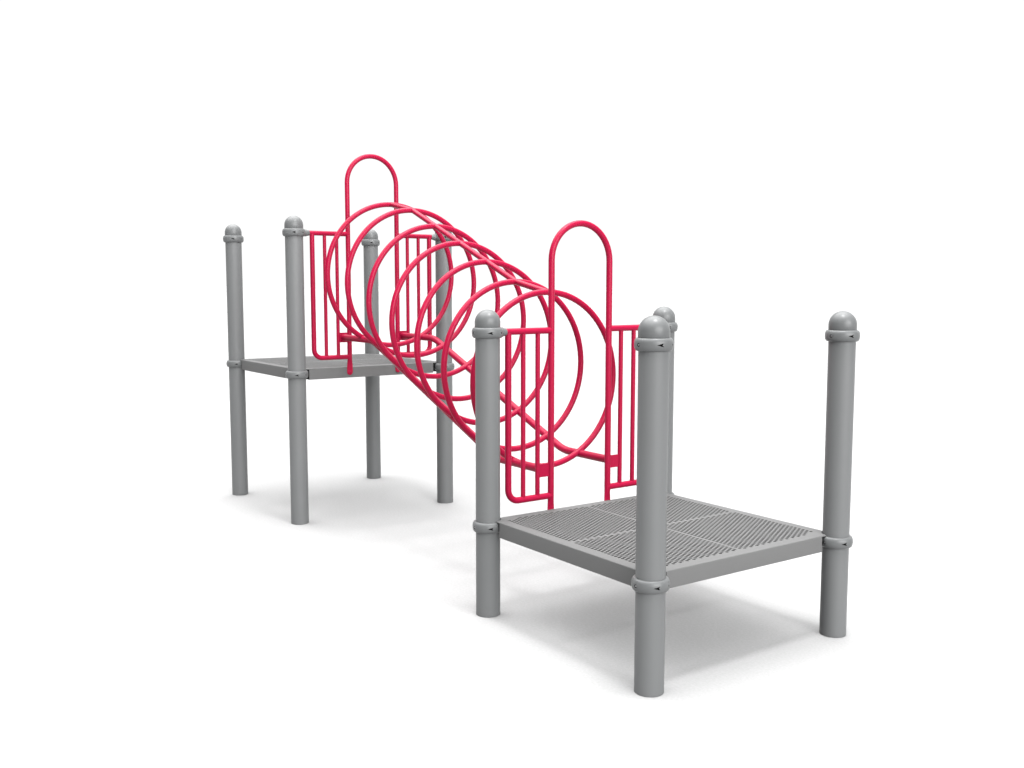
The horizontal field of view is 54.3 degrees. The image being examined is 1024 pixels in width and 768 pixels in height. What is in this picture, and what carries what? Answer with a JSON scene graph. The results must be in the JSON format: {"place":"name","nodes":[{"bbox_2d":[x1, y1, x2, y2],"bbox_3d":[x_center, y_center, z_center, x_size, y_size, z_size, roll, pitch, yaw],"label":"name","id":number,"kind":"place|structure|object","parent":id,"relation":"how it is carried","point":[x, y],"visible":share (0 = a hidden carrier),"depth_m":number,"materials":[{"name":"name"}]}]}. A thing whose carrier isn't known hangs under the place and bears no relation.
{"place":"outdoors","nodes":[
{"label":"outdoors","id":0,"kind":"place"},
{"bbox_2d":[0,287,1023,767],"bbox_3d":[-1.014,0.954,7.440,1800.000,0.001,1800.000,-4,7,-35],"label":"ground","id":1,"kind":"structure","parent":0,"point":[168,599],"depth_m":6.24,"materials":[{"name":"white"}]},
{"bbox_2d":[223,154,859,696],"bbox_3d":[-0.322,-0.254,6.329,1.363,2.623,4.977,-4,7,-35],"label":"playground structure","id":2,"kind":"object","parent":1,"relation":"on","point":[653,540],"visible":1,"depth_m":5.20,"materials":[{"name":"grey metal"}]},
{"bbox_2d":[0,0,1023,286],"label":"sky","id":3,"kind":"structure","parent":0,"point":[710,143],"materials":[{"name":"white"}]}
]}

